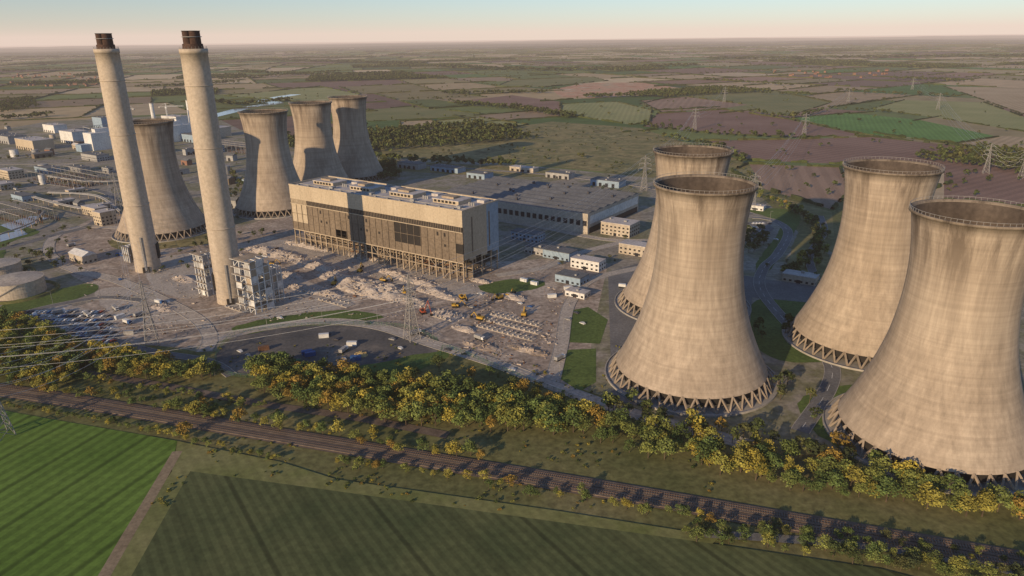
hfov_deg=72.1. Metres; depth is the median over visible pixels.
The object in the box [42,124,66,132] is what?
walls
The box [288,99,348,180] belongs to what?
cooling tower
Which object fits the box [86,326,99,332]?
lorry
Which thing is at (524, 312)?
excavator
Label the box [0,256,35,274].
oil storage tank
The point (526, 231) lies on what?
roof
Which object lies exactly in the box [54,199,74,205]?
walls
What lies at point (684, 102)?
ploughed field
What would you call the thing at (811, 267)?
site road
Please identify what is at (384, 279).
excavator
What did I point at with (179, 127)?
gas turbine unit
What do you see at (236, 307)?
foundation slab
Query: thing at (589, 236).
site road
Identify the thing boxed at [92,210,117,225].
walls
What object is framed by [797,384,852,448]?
lawn
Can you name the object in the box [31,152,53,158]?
walls
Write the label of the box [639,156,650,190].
electricity pylon
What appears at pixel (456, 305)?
excavator
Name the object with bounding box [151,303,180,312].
rubble mound
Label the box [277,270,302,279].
rubble mound
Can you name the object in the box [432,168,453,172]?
windows
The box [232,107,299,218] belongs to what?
cooling tower
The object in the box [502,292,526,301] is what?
rubble mound
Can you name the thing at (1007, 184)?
ploughed field
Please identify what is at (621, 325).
asphalt yard
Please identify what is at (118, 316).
shipping container
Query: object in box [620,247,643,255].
windows
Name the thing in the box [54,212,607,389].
demolition ground
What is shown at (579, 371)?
lawn
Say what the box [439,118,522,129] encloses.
pasture field
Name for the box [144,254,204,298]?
concrete paving
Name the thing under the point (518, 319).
foundation slab
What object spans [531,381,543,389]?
deciduous tree
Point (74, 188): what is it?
roof
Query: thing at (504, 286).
lawn
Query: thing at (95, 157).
walls
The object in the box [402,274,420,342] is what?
electricity pylon
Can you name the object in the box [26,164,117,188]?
switchyard
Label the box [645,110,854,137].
ploughed field
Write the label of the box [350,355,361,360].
shipping container
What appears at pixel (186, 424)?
deciduous tree
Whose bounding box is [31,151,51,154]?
roof
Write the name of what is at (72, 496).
green crop field
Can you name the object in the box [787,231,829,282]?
lawn
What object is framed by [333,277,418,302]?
rubble mound
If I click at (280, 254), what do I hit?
rubble mound
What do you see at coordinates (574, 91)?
field
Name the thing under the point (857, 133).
hedgerow
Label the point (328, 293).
rubble mound
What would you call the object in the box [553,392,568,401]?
deciduous tree
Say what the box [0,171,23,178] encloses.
windows
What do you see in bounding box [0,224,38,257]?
lawn
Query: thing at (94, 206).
roof
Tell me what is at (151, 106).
gas turbine unit
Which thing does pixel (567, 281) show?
windows
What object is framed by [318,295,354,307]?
foundation slab
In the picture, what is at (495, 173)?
rough grass
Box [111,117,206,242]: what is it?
cooling tower
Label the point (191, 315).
site road
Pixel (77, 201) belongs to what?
roof
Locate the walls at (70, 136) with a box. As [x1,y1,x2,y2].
[59,131,87,143]
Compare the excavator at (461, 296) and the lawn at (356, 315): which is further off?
the excavator at (461, 296)
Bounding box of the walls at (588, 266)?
[570,258,605,271]
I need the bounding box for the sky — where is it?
[0,0,1023,45]
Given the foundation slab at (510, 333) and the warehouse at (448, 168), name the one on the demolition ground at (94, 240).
the foundation slab at (510, 333)
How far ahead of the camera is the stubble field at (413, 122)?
1591.72 m
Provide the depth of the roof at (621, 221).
666.81 m
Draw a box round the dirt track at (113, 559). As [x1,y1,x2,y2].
[98,451,181,575]
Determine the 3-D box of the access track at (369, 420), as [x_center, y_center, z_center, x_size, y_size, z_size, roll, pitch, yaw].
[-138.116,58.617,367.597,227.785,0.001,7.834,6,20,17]
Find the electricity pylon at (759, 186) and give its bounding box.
[750,173,760,207]
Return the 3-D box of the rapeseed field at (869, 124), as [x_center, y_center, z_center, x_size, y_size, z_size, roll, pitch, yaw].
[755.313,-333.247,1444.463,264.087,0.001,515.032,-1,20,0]
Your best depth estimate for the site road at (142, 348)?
421.17 m
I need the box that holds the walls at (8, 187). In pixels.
[0,183,14,190]
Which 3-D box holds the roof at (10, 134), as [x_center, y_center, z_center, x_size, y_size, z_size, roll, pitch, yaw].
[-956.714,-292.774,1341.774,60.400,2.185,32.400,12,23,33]
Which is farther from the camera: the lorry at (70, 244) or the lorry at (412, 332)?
the lorry at (70, 244)
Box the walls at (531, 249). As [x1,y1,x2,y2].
[524,246,542,255]
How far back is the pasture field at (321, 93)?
2487.60 m
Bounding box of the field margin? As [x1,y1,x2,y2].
[111,441,716,575]
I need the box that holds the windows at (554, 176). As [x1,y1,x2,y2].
[547,174,566,179]
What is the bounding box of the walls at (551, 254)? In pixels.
[543,250,576,261]
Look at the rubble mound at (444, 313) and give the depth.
475.60 m
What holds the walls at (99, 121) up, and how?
on the farmland
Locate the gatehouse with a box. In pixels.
[750,203,765,210]
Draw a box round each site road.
[0,154,182,164]
[0,180,117,249]
[1,195,110,209]
[25,295,147,313]
[42,225,217,351]
[111,167,245,195]
[111,338,236,376]
[197,318,753,446]
[426,165,754,213]
[495,239,635,276]
[498,220,647,241]
[544,266,636,381]
[752,216,840,433]
[805,216,827,279]
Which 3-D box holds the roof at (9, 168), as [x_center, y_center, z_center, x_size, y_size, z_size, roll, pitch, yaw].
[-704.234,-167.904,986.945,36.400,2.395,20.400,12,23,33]
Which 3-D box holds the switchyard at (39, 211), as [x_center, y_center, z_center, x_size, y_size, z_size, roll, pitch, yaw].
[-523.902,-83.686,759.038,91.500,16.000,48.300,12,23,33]
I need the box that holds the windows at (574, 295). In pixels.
[566,293,589,297]
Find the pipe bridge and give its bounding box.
[0,176,120,234]
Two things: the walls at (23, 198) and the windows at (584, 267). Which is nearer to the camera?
the windows at (584, 267)
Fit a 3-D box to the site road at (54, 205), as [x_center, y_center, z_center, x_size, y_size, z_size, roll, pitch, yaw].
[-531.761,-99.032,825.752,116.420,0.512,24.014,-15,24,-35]
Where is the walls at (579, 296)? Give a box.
[565,291,589,299]
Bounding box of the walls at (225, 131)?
[220,127,231,136]
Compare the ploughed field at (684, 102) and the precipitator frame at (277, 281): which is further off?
the ploughed field at (684, 102)
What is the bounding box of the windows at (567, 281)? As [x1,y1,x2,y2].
[556,279,587,284]
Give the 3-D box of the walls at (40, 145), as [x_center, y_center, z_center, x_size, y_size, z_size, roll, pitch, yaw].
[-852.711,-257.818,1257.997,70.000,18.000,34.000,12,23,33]
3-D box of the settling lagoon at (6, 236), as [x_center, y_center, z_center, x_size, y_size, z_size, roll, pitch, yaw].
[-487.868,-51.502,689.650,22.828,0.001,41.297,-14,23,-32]
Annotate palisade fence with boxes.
[215,321,436,353]
[215,345,575,396]
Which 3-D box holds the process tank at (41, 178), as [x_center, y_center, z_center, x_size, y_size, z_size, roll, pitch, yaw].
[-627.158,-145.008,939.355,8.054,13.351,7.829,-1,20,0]
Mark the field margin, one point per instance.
(195, 458)
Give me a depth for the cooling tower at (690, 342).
353.14 m
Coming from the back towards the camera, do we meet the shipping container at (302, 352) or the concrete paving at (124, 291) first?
the concrete paving at (124, 291)
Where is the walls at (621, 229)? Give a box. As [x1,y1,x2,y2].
[601,221,639,237]
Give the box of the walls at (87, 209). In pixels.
[81,206,107,215]
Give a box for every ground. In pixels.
[0,34,1023,575]
[0,115,1023,451]
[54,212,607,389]
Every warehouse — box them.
[397,160,425,169]
[430,163,465,173]
[466,170,492,179]
[509,165,538,172]
[545,170,574,179]
[590,176,625,187]
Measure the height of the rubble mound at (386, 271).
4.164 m
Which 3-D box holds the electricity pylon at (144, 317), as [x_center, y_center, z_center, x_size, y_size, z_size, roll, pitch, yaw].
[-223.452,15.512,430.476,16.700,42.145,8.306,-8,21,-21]
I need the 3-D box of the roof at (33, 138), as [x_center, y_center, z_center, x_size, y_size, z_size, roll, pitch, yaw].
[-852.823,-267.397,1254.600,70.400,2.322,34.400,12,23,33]
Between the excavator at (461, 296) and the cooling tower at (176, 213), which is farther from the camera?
the cooling tower at (176, 213)
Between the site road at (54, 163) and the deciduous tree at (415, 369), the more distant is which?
the site road at (54, 163)
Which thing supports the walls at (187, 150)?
on the farmland
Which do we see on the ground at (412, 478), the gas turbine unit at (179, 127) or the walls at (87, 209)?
the walls at (87, 209)
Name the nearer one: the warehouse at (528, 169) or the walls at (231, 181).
the walls at (231, 181)
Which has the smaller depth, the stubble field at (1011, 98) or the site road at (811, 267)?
the site road at (811, 267)
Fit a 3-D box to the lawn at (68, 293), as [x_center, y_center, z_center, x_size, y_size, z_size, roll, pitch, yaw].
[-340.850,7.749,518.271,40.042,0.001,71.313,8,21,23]
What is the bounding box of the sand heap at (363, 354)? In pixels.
[354,351,367,357]
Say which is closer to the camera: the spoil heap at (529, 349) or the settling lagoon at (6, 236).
the spoil heap at (529, 349)
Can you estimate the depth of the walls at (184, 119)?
1585.05 m
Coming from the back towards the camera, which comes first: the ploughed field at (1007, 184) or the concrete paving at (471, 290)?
the ploughed field at (1007, 184)
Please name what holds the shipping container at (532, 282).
on the ground at (412, 478)
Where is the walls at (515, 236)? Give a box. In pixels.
[511,231,544,242]
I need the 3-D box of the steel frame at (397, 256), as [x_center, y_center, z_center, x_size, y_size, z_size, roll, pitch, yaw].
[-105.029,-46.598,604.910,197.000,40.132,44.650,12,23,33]
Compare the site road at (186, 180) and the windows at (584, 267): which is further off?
the site road at (186, 180)
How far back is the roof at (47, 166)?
1025.90 m
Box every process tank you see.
[9,149,18,156]
[38,174,45,184]
[225,165,230,173]
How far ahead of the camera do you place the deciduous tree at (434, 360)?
397.27 m
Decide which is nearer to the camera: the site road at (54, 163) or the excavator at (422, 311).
the excavator at (422, 311)
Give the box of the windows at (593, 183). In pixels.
[592,182,613,187]
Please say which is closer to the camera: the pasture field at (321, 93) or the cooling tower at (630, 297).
the cooling tower at (630, 297)
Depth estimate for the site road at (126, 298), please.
513.97 m
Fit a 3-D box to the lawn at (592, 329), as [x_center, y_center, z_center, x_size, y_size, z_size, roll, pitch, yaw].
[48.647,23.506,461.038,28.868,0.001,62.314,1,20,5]
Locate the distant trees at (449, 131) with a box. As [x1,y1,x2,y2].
[0,41,1023,194]
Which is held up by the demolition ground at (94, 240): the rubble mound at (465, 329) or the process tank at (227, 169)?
the rubble mound at (465, 329)
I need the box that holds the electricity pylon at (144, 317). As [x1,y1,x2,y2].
[130,282,160,347]
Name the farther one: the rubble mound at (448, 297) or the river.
the river
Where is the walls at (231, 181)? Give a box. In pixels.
[228,178,235,184]
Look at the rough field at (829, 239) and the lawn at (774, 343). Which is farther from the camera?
the rough field at (829, 239)
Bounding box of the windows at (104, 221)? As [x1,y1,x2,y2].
[93,215,116,225]
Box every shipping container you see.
[114,313,124,319]
[123,329,134,334]
[258,345,268,351]
[301,349,311,355]
[304,350,315,356]
[318,332,328,337]
[346,341,356,345]
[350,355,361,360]
[520,277,527,281]
[530,280,538,285]
[547,293,556,297]
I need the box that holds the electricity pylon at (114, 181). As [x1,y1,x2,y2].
[107,174,123,208]
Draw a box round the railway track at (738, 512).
[0,383,1023,566]
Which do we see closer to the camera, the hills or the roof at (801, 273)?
the roof at (801, 273)
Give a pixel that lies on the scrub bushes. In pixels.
(329, 473)
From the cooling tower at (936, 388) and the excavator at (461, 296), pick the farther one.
the excavator at (461, 296)
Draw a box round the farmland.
[0,42,1023,198]
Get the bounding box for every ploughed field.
[641,97,745,111]
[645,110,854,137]
[712,137,1023,203]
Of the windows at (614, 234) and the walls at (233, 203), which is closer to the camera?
the windows at (614, 234)
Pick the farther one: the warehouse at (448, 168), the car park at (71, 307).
the warehouse at (448, 168)
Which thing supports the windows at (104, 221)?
in the walls at (104, 215)
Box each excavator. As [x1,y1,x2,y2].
[357,262,363,272]
[380,275,392,281]
[419,300,432,315]
[452,300,465,307]
[459,294,467,300]
[470,312,484,320]
[491,294,503,300]
[521,306,526,316]
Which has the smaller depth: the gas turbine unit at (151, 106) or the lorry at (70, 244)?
the lorry at (70, 244)
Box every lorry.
[52,308,65,314]
[66,242,75,246]
[83,311,90,317]
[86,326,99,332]
[111,304,118,311]
[122,318,131,324]
[133,310,144,317]
[154,299,163,303]
[338,345,347,353]
[409,328,420,335]
[474,333,484,340]
[554,353,564,361]
[618,283,626,287]
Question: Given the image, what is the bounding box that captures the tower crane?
[158,104,183,115]
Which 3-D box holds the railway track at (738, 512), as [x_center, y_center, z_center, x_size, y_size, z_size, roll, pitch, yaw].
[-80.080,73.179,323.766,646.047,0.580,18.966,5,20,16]
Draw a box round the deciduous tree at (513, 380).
[506,375,519,385]
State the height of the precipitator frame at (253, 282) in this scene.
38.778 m
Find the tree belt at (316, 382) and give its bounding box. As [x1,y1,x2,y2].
[0,306,1023,575]
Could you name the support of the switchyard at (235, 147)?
on the farmland
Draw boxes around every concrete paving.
[95,287,189,324]
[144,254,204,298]
[245,278,352,318]
[259,240,486,297]
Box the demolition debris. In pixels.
[84,242,575,377]
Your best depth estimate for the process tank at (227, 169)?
995.09 m
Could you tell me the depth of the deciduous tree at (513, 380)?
373.14 m
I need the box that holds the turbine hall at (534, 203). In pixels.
[442,176,638,233]
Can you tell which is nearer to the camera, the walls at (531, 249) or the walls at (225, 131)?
the walls at (531, 249)
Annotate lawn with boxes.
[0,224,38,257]
[0,284,98,314]
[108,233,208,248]
[231,310,383,333]
[348,351,448,375]
[478,279,544,293]
[561,348,595,390]
[569,307,607,343]
[750,208,800,271]
[750,299,821,361]
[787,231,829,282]
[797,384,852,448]
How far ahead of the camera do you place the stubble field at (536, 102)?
2093.85 m
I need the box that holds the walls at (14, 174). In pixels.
[0,169,25,179]
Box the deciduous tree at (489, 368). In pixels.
[485,365,494,375]
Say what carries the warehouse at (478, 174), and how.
on the farmland
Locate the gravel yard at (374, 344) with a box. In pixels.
[214,325,438,375]
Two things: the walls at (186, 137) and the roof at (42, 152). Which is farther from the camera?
the walls at (186, 137)
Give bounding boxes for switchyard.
[0,198,66,226]
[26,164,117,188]
[222,140,245,152]
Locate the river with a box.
[217,94,300,116]
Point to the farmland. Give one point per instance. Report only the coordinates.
(143, 109)
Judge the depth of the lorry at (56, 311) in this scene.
487.88 m
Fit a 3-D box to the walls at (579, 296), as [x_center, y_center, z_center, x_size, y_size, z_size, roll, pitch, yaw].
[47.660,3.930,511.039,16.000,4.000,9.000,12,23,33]
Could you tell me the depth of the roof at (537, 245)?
613.77 m
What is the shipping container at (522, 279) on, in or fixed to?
on the ground at (412, 478)
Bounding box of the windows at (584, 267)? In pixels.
[572,261,604,270]
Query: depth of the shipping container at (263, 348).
426.44 m
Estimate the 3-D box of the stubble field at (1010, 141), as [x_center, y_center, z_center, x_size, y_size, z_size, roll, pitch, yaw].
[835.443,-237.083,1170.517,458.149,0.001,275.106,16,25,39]
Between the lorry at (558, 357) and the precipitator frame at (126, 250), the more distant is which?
the precipitator frame at (126, 250)
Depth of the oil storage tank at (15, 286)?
521.35 m
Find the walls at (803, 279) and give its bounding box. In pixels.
[782,274,818,285]
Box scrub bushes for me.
[2,342,719,511]
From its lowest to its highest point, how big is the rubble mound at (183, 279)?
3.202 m
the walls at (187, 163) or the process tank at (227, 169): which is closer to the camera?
the process tank at (227, 169)
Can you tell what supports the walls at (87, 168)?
on the farmland
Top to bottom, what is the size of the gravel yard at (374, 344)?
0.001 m
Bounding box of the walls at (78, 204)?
[73,202,84,206]
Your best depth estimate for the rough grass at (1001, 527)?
317.70 m
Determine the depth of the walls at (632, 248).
603.86 m
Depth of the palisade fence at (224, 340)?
460.36 m
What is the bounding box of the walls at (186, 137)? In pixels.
[180,134,192,142]
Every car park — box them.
[15,305,119,343]
[747,220,773,236]
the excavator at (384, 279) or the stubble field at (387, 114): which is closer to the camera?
the excavator at (384, 279)
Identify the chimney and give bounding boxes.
[93,33,160,272]
[179,31,243,304]
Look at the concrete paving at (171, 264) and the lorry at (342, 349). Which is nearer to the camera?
the lorry at (342, 349)
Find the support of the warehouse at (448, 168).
on the farmland
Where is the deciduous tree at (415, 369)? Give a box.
[412,367,419,373]
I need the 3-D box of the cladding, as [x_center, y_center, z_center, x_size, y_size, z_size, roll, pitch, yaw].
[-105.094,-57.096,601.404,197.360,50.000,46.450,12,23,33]
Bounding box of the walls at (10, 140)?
[0,135,26,143]
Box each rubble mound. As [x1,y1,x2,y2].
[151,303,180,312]
[171,275,196,283]
[244,245,311,262]
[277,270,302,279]
[284,240,331,252]
[285,283,320,294]
[292,260,352,273]
[315,288,344,298]
[317,271,361,281]
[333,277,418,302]
[347,252,382,260]
[376,268,406,276]
[393,296,431,307]
[394,274,439,286]
[414,286,448,295]
[432,309,464,320]
[434,292,460,300]
[451,324,475,333]
[469,278,492,283]
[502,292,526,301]
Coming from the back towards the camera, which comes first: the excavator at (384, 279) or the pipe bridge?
the pipe bridge
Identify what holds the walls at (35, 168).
on the farmland
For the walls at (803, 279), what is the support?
on the ground at (412, 478)
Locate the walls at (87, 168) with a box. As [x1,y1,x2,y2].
[68,166,90,172]
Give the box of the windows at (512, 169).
[511,168,529,172]
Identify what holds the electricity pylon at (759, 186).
on the ground at (412, 478)
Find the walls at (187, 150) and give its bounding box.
[182,149,194,154]
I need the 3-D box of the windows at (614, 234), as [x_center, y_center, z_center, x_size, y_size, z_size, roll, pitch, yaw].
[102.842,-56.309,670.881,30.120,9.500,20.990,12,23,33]
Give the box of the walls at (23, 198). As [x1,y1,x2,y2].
[11,194,35,201]
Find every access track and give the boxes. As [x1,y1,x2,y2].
[77,370,449,437]
[704,530,1021,574]
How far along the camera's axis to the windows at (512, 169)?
989.24 m
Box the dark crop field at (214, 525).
[132,471,906,575]
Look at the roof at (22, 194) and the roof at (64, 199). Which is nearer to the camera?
the roof at (64, 199)
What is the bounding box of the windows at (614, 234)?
[602,224,638,236]
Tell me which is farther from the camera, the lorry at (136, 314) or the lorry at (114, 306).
the lorry at (114, 306)
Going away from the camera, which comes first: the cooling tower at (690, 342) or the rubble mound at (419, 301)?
the cooling tower at (690, 342)
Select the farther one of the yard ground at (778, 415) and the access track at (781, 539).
the yard ground at (778, 415)
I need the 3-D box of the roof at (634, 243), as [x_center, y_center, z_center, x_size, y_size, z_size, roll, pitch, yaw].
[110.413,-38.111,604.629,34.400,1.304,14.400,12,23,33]
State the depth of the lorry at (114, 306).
492.74 m
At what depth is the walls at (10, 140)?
1323.29 m
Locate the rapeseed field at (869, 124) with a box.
[790,113,991,141]
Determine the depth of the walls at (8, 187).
907.02 m
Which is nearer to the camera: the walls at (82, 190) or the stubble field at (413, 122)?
the walls at (82, 190)
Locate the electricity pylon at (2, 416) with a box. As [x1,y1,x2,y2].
[0,402,15,440]
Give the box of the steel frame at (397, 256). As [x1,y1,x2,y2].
[294,229,497,282]
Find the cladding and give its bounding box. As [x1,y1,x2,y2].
[289,177,498,263]
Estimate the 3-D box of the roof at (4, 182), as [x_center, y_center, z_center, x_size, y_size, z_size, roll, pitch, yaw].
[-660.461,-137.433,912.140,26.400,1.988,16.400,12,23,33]
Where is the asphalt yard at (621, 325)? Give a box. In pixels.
[608,263,816,414]
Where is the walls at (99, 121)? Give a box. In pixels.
[92,117,107,127]
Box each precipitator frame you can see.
[120,244,133,262]
[189,249,215,296]
[229,253,274,313]
[261,264,284,302]
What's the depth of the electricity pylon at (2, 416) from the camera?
335.11 m
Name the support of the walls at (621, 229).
on the ground at (412, 478)
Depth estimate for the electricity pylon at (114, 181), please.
785.60 m
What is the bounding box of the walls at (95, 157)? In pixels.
[81,154,109,161]
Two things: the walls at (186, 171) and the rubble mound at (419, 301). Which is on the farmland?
the walls at (186, 171)
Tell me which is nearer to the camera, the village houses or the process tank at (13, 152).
the process tank at (13, 152)
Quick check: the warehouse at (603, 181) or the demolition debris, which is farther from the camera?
the warehouse at (603, 181)
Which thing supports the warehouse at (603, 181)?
on the ground at (412, 478)
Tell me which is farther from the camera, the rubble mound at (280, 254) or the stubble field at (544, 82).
the stubble field at (544, 82)
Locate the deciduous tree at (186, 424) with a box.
[174,421,192,436]
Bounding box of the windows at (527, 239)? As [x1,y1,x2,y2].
[512,233,544,242]
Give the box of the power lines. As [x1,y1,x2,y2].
[0,82,1022,396]
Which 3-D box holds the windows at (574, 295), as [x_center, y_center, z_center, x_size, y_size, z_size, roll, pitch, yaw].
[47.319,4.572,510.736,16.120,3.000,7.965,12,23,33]
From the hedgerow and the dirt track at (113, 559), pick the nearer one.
the dirt track at (113, 559)
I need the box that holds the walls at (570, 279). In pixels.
[555,274,588,285]
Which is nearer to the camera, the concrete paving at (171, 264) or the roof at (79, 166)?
the concrete paving at (171, 264)
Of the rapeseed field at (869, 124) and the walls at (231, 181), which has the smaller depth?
the walls at (231, 181)
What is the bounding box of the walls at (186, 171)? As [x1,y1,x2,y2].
[180,169,189,173]
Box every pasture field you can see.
[233,86,357,100]
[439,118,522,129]
[562,102,651,123]
[641,90,831,115]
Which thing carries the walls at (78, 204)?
on the ground at (412, 478)
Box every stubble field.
[366,106,479,120]
[401,120,432,131]
[456,95,559,110]
[501,77,603,86]
[749,164,843,208]
[876,100,1023,129]
[906,136,1023,151]
[946,86,1023,112]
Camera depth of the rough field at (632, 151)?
1194.52 m
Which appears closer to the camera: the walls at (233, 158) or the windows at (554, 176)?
the windows at (554, 176)
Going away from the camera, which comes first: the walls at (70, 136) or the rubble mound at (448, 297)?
the rubble mound at (448, 297)
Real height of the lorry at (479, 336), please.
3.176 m
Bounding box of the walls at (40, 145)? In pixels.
[14,138,54,150]
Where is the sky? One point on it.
(22, 22)
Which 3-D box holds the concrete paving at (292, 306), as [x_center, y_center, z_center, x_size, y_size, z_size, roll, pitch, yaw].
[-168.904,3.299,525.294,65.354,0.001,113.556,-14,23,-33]
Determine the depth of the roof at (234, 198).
792.71 m
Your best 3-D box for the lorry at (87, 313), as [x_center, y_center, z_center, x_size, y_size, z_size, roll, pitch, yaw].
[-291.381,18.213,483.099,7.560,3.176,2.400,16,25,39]
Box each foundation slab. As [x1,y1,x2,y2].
[224,304,252,312]
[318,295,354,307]
[432,308,465,321]
[476,323,536,340]
[483,317,541,334]
[490,311,542,326]
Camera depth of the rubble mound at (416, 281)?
541.68 m
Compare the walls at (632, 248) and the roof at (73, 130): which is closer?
the walls at (632, 248)
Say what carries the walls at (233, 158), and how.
on the farmland
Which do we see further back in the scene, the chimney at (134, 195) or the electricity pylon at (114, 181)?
the electricity pylon at (114, 181)
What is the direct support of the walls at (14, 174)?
on the farmland
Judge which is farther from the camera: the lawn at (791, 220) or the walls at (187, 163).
the walls at (187, 163)
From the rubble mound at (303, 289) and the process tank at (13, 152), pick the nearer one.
the rubble mound at (303, 289)
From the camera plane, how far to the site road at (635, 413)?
416.69 m
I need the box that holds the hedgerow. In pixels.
[0,41,1023,208]
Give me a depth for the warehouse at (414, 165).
1021.37 m
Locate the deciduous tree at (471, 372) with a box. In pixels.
[466,366,476,376]
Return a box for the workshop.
[68,248,97,264]
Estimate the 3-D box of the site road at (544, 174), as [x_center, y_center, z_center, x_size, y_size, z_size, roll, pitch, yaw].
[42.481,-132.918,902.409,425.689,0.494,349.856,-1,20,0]
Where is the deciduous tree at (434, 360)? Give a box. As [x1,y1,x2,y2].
[430,354,444,368]
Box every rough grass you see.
[0,338,1023,575]
[385,160,559,176]
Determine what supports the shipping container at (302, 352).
on the gravel yard at (374, 344)
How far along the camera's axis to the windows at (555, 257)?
595.14 m
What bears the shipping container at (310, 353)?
on the gravel yard at (374, 344)
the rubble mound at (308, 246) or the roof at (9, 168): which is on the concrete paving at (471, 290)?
the rubble mound at (308, 246)
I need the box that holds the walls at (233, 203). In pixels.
[231,200,237,207]
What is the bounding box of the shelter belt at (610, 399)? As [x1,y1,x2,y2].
[0,95,882,463]
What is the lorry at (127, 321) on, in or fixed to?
on the ground at (412, 478)
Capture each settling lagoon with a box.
[0,230,26,241]
[1,216,46,230]
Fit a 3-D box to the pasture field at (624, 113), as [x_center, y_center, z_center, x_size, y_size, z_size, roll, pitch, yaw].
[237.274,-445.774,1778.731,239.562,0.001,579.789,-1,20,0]
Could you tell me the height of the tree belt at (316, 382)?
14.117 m
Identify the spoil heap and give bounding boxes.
[462,338,498,351]
[507,342,549,358]
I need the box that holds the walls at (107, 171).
[101,167,113,172]
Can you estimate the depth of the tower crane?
1420.66 m
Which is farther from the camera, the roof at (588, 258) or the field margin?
the roof at (588, 258)
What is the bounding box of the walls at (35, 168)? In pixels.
[34,166,60,173]
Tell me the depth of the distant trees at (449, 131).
2271.61 m
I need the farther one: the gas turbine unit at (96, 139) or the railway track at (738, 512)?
the gas turbine unit at (96, 139)
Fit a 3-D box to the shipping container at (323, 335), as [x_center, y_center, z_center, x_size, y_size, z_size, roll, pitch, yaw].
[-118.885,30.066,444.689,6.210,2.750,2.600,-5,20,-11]
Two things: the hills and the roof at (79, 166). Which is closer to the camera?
the roof at (79, 166)
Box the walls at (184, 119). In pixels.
[161,116,188,123]
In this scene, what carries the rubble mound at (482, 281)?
on the demolition ground at (94, 240)
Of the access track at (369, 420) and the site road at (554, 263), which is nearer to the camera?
the access track at (369, 420)
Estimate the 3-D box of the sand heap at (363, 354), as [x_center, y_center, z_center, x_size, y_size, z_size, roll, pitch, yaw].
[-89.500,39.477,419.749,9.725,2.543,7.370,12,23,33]
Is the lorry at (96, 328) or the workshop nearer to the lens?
the lorry at (96, 328)
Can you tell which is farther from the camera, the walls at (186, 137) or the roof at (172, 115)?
the roof at (172, 115)
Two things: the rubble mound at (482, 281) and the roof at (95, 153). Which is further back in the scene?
the roof at (95, 153)
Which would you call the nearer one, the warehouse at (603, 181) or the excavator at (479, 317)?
the excavator at (479, 317)
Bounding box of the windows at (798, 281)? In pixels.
[783,278,818,284]
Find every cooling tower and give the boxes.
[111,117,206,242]
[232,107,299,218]
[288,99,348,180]
[327,94,388,181]
[605,172,778,416]
[614,143,751,319]
[782,156,944,371]
[822,196,1023,496]
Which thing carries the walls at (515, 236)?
on the ground at (412, 478)
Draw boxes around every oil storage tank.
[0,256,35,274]
[0,271,60,304]
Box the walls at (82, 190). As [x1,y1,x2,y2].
[65,188,85,194]
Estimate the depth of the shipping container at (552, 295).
507.56 m
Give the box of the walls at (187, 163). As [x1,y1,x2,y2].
[181,160,192,165]
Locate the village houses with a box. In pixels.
[10,69,888,85]
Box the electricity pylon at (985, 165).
[982,143,996,173]
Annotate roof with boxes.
[0,133,24,136]
[0,167,21,170]
[0,180,13,184]
[10,191,34,196]
[15,136,52,140]
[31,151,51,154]
[35,164,59,168]
[44,123,64,125]
[53,197,74,201]
[58,128,87,131]
[66,187,84,190]
[69,164,89,167]
[73,199,83,202]
[81,151,106,155]
[81,203,107,208]
[92,208,114,212]
[161,114,186,116]
[230,197,238,200]
[288,176,498,211]
[511,228,544,234]
[524,242,549,248]
[543,245,577,253]
[555,269,588,278]
[565,286,590,294]
[570,254,605,262]
[601,216,639,225]
[619,239,646,247]
[782,269,819,278]
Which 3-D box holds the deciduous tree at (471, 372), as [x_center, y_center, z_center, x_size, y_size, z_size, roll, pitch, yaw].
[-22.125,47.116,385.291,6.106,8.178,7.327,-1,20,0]
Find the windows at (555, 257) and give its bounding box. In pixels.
[544,255,570,260]
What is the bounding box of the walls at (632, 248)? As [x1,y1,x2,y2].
[619,243,644,256]
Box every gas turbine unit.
[75,124,111,151]
[149,103,155,117]
[173,100,191,141]
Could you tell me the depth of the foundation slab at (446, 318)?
473.53 m
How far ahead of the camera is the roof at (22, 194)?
846.93 m
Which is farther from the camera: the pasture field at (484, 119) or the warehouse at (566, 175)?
the pasture field at (484, 119)
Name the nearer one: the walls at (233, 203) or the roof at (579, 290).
the roof at (579, 290)
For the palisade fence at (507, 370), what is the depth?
398.36 m
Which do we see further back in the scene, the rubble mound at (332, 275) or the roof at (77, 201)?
the roof at (77, 201)
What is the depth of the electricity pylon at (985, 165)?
933.20 m
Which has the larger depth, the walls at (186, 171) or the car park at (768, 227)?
the walls at (186, 171)
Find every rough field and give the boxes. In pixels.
[377,122,763,188]
[763,193,834,251]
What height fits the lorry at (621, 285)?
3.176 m
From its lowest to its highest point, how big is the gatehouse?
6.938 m
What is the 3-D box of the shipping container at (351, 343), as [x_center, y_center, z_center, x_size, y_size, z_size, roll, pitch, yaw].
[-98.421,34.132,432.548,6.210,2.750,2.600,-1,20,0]
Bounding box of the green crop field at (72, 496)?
[0,410,176,575]
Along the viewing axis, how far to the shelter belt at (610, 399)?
546.50 m
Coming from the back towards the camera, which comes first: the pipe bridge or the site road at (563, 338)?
the pipe bridge
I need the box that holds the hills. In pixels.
[0,35,1023,55]
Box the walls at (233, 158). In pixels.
[226,155,237,160]
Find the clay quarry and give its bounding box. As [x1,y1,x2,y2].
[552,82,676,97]

